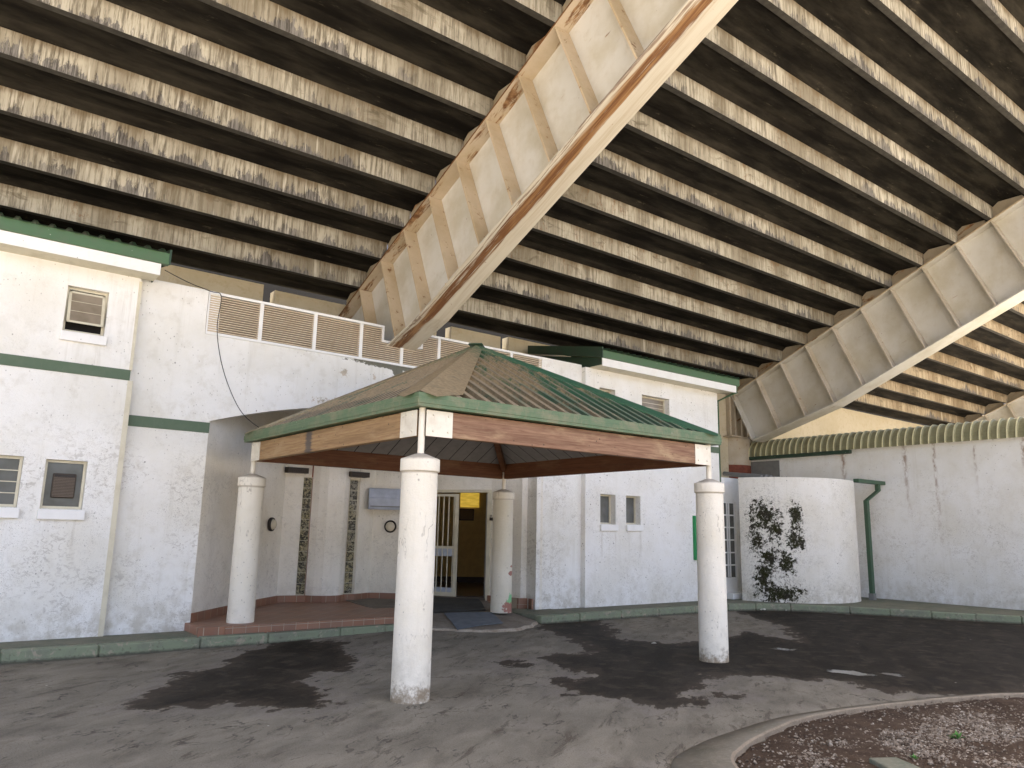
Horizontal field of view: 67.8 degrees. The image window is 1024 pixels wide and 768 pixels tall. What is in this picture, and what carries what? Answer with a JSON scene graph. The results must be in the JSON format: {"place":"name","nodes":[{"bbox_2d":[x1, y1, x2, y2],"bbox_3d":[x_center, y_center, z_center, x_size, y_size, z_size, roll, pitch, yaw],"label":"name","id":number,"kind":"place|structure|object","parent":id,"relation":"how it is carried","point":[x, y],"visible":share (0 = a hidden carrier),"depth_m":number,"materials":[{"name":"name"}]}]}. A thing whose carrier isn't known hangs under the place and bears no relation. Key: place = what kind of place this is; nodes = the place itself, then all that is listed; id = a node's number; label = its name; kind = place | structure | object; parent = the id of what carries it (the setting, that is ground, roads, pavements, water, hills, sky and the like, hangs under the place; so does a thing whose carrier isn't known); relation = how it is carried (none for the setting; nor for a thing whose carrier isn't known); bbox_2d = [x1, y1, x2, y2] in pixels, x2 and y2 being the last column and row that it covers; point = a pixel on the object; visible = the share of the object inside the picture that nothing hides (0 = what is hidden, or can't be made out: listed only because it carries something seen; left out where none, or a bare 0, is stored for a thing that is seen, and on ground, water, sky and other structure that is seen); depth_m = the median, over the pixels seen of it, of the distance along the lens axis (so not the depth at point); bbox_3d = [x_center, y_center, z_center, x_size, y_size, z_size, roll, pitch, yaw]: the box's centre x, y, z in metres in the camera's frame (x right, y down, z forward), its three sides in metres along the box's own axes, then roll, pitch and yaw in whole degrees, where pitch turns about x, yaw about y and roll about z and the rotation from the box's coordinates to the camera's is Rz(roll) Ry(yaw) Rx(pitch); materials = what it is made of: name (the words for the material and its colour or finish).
{"place":"outdoors","nodes":[
{"label":"outdoors","id":0,"kind":"place"},
{"bbox_2d":[0,631,196,650],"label":"pavement","id":1,"kind":"structure","parent":0,"point":[95,640],"depth_m":9.56,"materials":[{"name":"grey concrete"}]},
{"bbox_2d":[0,611,1023,767],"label":"road","id":2,"kind":"structure","parent":0,"point":[618,693],"depth_m":7.71,"materials":[{"name":"grey asphalt"}]},
{"bbox_2d":[226,343,728,704],"bbox_3d":[-0.571,1.522,10.764,5.022,4.306,5.071,9,-14,-37],"label":"entrance canopy","id":3,"kind":"object","parent":2,"relation":"on","point":[479,410],"visible":0.98,"depth_m":9.80,"materials":[{"name":"paint"}]},
{"bbox_2d":[165,270,258,427],"bbox_3d":[-4.363,-0.409,11.101,0.368,2.042,1.840,-7,-14,37],"label":"cable","id":4,"kind":"object","parent":3,"relation":"attached to","point":[217,340],"visible":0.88,"depth_m":11.33,"materials":[{"name":"black rubber"}]},
{"bbox_2d":[535,603,1023,623],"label":"kerb","id":5,"kind":"structure","parent":2,"relation":"on","point":[667,611],"depth_m":15.59,"materials":[{"name":"green paint"}]},
{"bbox_2d":[671,692,1023,767],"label":"kerb","id":6,"kind":"structure","parent":2,"relation":"on","point":[726,750],"depth_m":6.19,"materials":[{"name":"concrete"}]},
{"bbox_2d":[723,394,751,478],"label":"concrete pier","id":7,"kind":"structure","parent":0,"point":[739,440],"depth_m":22.19,"materials":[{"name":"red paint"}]},
{"bbox_2d":[731,195,1023,441],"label":"steel girder","id":8,"kind":"object","parent":7,"relation":"on","point":[969,281],"visible":0.95,"depth_m":19.13,"materials":[{"name":"metal"}]},
{"bbox_2d":[531,198,854,327],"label":"terrace beam","id":9,"kind":"structure","parent":8,"relation":"on","point":[566,221],"depth_m":16.45,"materials":[{"name":"concrete"}]},
{"bbox_2d":[560,164,884,308],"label":"terrace beam","id":10,"kind":"structure","parent":8,"relation":"on","point":[602,191],"depth_m":15.86,"materials":[{"name":"concrete"}]},
{"bbox_2d":[591,127,916,288],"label":"terrace beam","id":11,"kind":"structure","parent":8,"relation":"on","point":[632,156],"depth_m":15.26,"materials":[{"name":"concrete"}]},
{"bbox_2d":[624,86,950,266],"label":"terrace beam","id":12,"kind":"structure","parent":8,"relation":"on","point":[671,120],"depth_m":14.66,"materials":[{"name":"concrete"}]},
{"bbox_2d":[661,42,986,244],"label":"terrace beam","id":13,"kind":"structure","parent":8,"relation":"on","point":[703,76],"depth_m":14.06,"materials":[{"name":"concrete"}]},
{"bbox_2d":[701,0,1023,220],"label":"terrace beam","id":14,"kind":"structure","parent":8,"relation":"on","point":[761,41],"depth_m":13.47,"materials":[{"name":"concrete"}]},
{"bbox_2d":[844,401,947,425],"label":"terrace beam","id":15,"kind":"structure","parent":8,"relation":"on","point":[854,405],"depth_m":28.05,"materials":[{"name":"concrete"}]},
{"bbox_2d":[854,388,976,423],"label":"terrace beam","id":16,"kind":"structure","parent":8,"relation":"on","point":[886,399],"depth_m":27.53,"materials":[{"name":"concrete"}]},
{"bbox_2d":[876,374,999,414],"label":"terrace beam","id":17,"kind":"structure","parent":8,"relation":"on","point":[903,384],"depth_m":27.01,"materials":[{"name":"concrete"}]},
{"bbox_2d":[900,359,1022,403],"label":"terrace beam","id":18,"kind":"structure","parent":8,"relation":"on","point":[942,375],"depth_m":26.44,"materials":[{"name":"concrete"}]},
{"bbox_2d":[918,267,1023,344],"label":"terrace beam","id":19,"kind":"structure","parent":8,"relation":"on","point":[1008,324],"depth_m":23.36,"materials":[{"name":"concrete"}]},
{"bbox_2d":[926,343,1023,390],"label":"terrace beam","id":20,"kind":"structure","parent":8,"relation":"on","point":[966,360],"depth_m":25.63,"materials":[{"name":"concrete"}]},
{"bbox_2d":[951,244,1023,316],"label":"terrace beam","id":21,"kind":"structure","parent":8,"relation":"on","point":[1018,309],"depth_m":22.30,"materials":[{"name":"concrete"}]},
{"bbox_2d":[952,327,1023,369],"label":"terrace beam","id":22,"kind":"structure","parent":8,"relation":"on","point":[980,340],"depth_m":24.51,"materials":[{"name":"concrete"}]},
{"bbox_2d":[511,597,1023,619],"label":"pavement","id":23,"kind":"structure","parent":0,"point":[864,602],"depth_m":16.31,"materials":[{"name":"grey concrete"}]},
{"bbox_2d":[721,471,884,603],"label":"curved wall","id":24,"kind":"structure","parent":23,"relation":"on","point":[791,540],"depth_m":17.51,"materials":[{"name":"paint"}]},
{"bbox_2d":[724,502,737,592],"bbox_3d":[5.196,3.896,18.252,0.485,2.120,0.050,9,-14,-37],"label":"side door","id":25,"kind":"structure","parent":24,"relation":"in","point":[729,507],"depth_m":18.27,"materials":[{"name":"white paint"}]},
{"bbox_2d":[964,391,1023,422],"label":"steel girder","id":26,"kind":"object","parent":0,"point":[1013,407],"visible":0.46,"depth_m":29.25,"materials":[{"name":"metal"}]},
{"label":"ground","id":27,"kind":"structure","parent":0,"visible":0},
{"bbox_2d":[0,624,393,664],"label":"kerb","id":28,"kind":"structure","parent":27,"relation":"on","point":[40,654],"depth_m":9.72,"materials":[{"name":"green paint"}]},
{"bbox_2d":[184,601,394,637],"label":"porch floor","id":29,"kind":"structure","parent":27,"relation":"on","point":[284,612],"depth_m":11.90,"materials":[{"name":"tile"}]},
{"bbox_2d":[225,617,393,634],"bbox_3d":[-2.654,3.548,11.283,3.156,0.102,0.012,10,-14,-38],"label":"porch step","id":30,"kind":"object","parent":29,"relation":"attached to","point":[300,625],"visible":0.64,"depth_m":11.03,"materials":[{"name":"ceramic"}]},
{"bbox_2d":[0,212,739,641],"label":"entrance building","id":31,"kind":"structure","parent":27,"relation":"on","point":[116,394],"depth_m":11.35,"materials":[{"name":"paint"}]},
{"bbox_2d":[0,455,22,517],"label":"window","id":32,"kind":"structure","parent":31,"relation":"in","point":[10,466],"depth_m":9.56,"materials":[{"name":"beige paint"}]},
{"bbox_2d":[36,459,86,519],"bbox_3d":[-5.804,1.369,9.872,0.530,0.761,0.165,9,-14,-37],"label":"window","id":33,"kind":"structure","parent":31,"relation":"in","point":[78,468],"depth_m":9.87,"materials":[{"name":"beige paint"}]},
{"bbox_2d":[50,473,76,497],"bbox_3d":[-5.828,1.323,9.911,0.270,0.315,0.038,9,-14,-37],"label":"extractor fan","id":34,"kind":"object","parent":31,"relation":"attached to","point":[63,486],"visible":1,"depth_m":9.90},
{"bbox_2d":[59,287,107,345],"bbox_3d":[-5.767,-0.915,10.317,0.550,0.757,0.185,9,-14,-37],"label":"window","id":35,"kind":"structure","parent":31,"relation":"in","point":[85,310],"depth_m":10.30,"materials":[{"name":"beige paint"}]},
{"bbox_2d":[267,517,276,530],"bbox_3d":[-4.212,2.477,13.458,0.113,0.244,0.244,0,-11,6],"label":"bulkhead lamp","id":36,"kind":"object","parent":31,"relation":"attached to","point":[272,524],"visible":1,"depth_m":13.39,"materials":[{"name":"metal"}]},
{"bbox_2d":[304,466,313,594],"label":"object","id":37,"kind":"structure","parent":31,"relation":"attached to","point":[309,523],"depth_m":14.63,"materials":[{"name":"stone"}]},
{"bbox_2d":[368,488,400,509],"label":"notice board","id":38,"kind":"structure","parent":31,"relation":"attached to","point":[383,499],"depth_m":14.90,"materials":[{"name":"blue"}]},
{"bbox_2d":[384,520,396,532],"bbox_3d":[-2.397,2.799,14.981,0.244,0.244,0.113,0,-11,4],"label":"bulkhead lamp","id":39,"kind":"object","parent":31,"relation":"attached to","point":[390,526],"visible":1,"depth_m":14.97,"materials":[{"name":"metal"}]},
{"bbox_2d":[459,509,473,520],"bbox_3d":[-1.209,3.476,20.287,0.390,0.310,0.035,2,-11,-3],"label":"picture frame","id":40,"kind":"object","parent":31,"relation":"attached to","point":[466,514],"visible":1,"depth_m":20.27,"materials":[{"name":"brown wood"}]},
{"bbox_2d":[460,493,478,507],"bbox_3d":[-1.123,2.962,20.383,0.500,0.660,0.060,2,-11,-3],"label":"lit window","id":41,"kind":"structure","parent":31,"relation":"in","point":[467,499],"depth_m":20.33,"materials":[{"name":"yellow glass"}]},
{"bbox_2d":[339,0,737,351],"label":"steel girder","id":42,"kind":"object","parent":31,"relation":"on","point":[572,98],"visible":0.95,"depth_m":11.05,"materials":[{"name":"metal"}]},
{"bbox_2d":[0,207,357,299],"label":"terrace beam","id":43,"kind":"structure","parent":42,"relation":"on","point":[189,258],"depth_m":13.56,"materials":[{"name":"concrete"}]},
{"bbox_2d":[0,163,378,288],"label":"terrace beam","id":44,"kind":"structure","parent":42,"relation":"on","point":[40,194],"depth_m":12.37,"materials":[{"name":"concrete"}]},
{"bbox_2d":[0,113,401,259],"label":"terrace beam","id":45,"kind":"structure","parent":42,"relation":"on","point":[34,147],"depth_m":11.74,"materials":[{"name":"concrete"}]},
{"bbox_2d":[0,57,426,228],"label":"terrace beam","id":46,"kind":"structure","parent":42,"relation":"on","point":[41,97],"depth_m":11.11,"materials":[{"name":"concrete"}]},
{"bbox_2d":[0,0,453,195],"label":"terrace beam","id":47,"kind":"structure","parent":42,"relation":"on","point":[40,38],"depth_m":10.48,"materials":[{"name":"concrete"}]},
{"bbox_2d":[23,0,482,158],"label":"terrace beam","id":48,"kind":"structure","parent":42,"relation":"on","point":[202,34],"depth_m":10.35,"materials":[{"name":"concrete"}]},
{"bbox_2d":[199,0,514,118],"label":"terrace beam","id":49,"kind":"structure","parent":42,"relation":"on","point":[359,34],"depth_m":10.48,"materials":[{"name":"concrete"}]},
{"bbox_2d":[358,0,550,75],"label":"terrace beam","id":50,"kind":"structure","parent":42,"relation":"on","point":[503,35],"depth_m":10.54,"materials":[{"name":"concrete"}]},
{"bbox_2d":[503,0,565,26],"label":"terrace beam","id":51,"kind":"structure","parent":42,"relation":"on","point":[548,12],"depth_m":10.44,"materials":[{"name":"concrete"}]},
{"bbox_2d":[448,311,748,379],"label":"terrace beam","id":52,"kind":"structure","parent":42,"relation":"on","point":[484,323],"depth_m":17.82,"materials":[{"name":"concrete"}]},
{"bbox_2d":[458,286,773,378],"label":"terrace beam","id":53,"kind":"structure","parent":42,"relation":"on","point":[481,301],"depth_m":18.21,"materials":[{"name":"concrete"}]},
{"bbox_2d":[480,259,799,362],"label":"terrace beam","id":54,"kind":"structure","parent":42,"relation":"on","point":[518,279],"depth_m":17.62,"materials":[{"name":"concrete"}]},
{"bbox_2d":[505,230,826,345],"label":"terrace beam","id":55,"kind":"structure","parent":42,"relation":"on","point":[537,250],"depth_m":17.04,"materials":[{"name":"concrete"}]},
{"bbox_2d":[756,0,1023,193],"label":"terrace beam","id":56,"kind":"structure","parent":42,"relation":"on","point":[870,42],"depth_m":13.26,"materials":[{"name":"concrete"}]},
{"bbox_2d":[868,0,1023,131],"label":"terrace beam","id":57,"kind":"structure","parent":42,"relation":"on","point":[972,45],"depth_m":12.97,"materials":[{"name":"concrete"}]},
{"bbox_2d":[972,0,1023,52],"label":"terrace beam","id":58,"kind":"structure","parent":42,"relation":"on","point":[1006,17],"depth_m":12.58,"materials":[{"name":"concrete"}]},
{"bbox_2d":[600,494,617,530],"bbox_3d":[1.944,2.663,15.796,0.490,0.745,0.245,9,-14,-37],"label":"window","id":59,"kind":"structure","parent":31,"relation":"in","point":[605,500],"depth_m":15.90,"materials":[{"name":"beige paint"}]},
{"bbox_2d":[626,496,642,530],"bbox_3d":[2.540,2.758,16.249,0.490,0.735,0.245,9,-14,-37],"label":"window","id":60,"kind":"structure","parent":31,"relation":"in","point":[630,500],"depth_m":16.36,"materials":[{"name":"beige paint"}]},
{"bbox_2d":[642,396,664,413],"bbox_3d":[3.124,0.631,17.209,0.906,0.650,0.050,9,-14,-37],"label":"window","id":61,"kind":"structure","parent":31,"relation":"in","point":[658,405],"depth_m":17.32,"materials":[{"name":"beige paint"}]},
{"bbox_2d":[692,516,696,559],"bbox_3d":[4.364,3.515,17.426,0.630,0.980,0.060,9,-14,-37],"label":"notice board","id":62,"kind":"object","parent":31,"relation":"attached to","point":[694,540],"visible":0.33,"depth_m":17.23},
{"bbox_2d":[346,596,537,632],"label":"ramp","id":63,"kind":"structure","parent":27,"relation":"on","point":[512,622],"depth_m":12.98,"materials":[{"name":"concrete"}]},
{"bbox_2d":[433,597,485,612],"bbox_3d":[-1.049,4.052,13.969,1.186,0.089,2.606,1,-11,2],"label":"door mat","id":64,"kind":"object","parent":63,"relation":"on","point":[443,604],"depth_m":13.84,"materials":[{"name":"rubber"}]},
{"bbox_2d":[444,612,502,629],"bbox_3d":[-0.608,3.929,12.712,0.922,0.145,1.379,4,-11,-16],"label":"door mat","id":65,"kind":"object","parent":63,"relation":"on","point":[460,620],"depth_m":12.64,"materials":[{"name":"grey rubber"}]},
{"bbox_2d":[155,265,923,477],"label":"back wall","id":66,"kind":"structure","parent":27,"relation":"on","point":[842,420],"depth_m":17.28,"materials":[{"name":"beige paint"}]},
{"bbox_2d":[735,696,1023,767],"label":"gravel bed","id":67,"kind":"object","parent":27,"relation":"on","point":[868,750],"visible":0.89,"depth_m":6.06,"materials":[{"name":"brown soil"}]},
{"bbox_2d":[869,757,919,767],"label":"concrete slab","id":68,"kind":"structure","parent":67,"relation":"on","point":[889,762],"depth_m":5.34,"materials":[{"name":"grey concrete"}]},
{"bbox_2d":[948,730,965,738],"bbox_3d":[3.588,2.842,6.171,0.125,0.066,0.135,-2,-11,16],"label":"weed","id":69,"kind":"object","parent":67,"relation":"on","point":[957,734],"visible":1,"depth_m":6.15,"materials":[{"name":"green plant"}]},
{"bbox_2d":[749,417,1023,609],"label":"boundary wall","id":70,"kind":"structure","parent":27,"relation":"on","point":[946,503],"depth_m":18.18,"materials":[{"name":"paint"}]}
]}

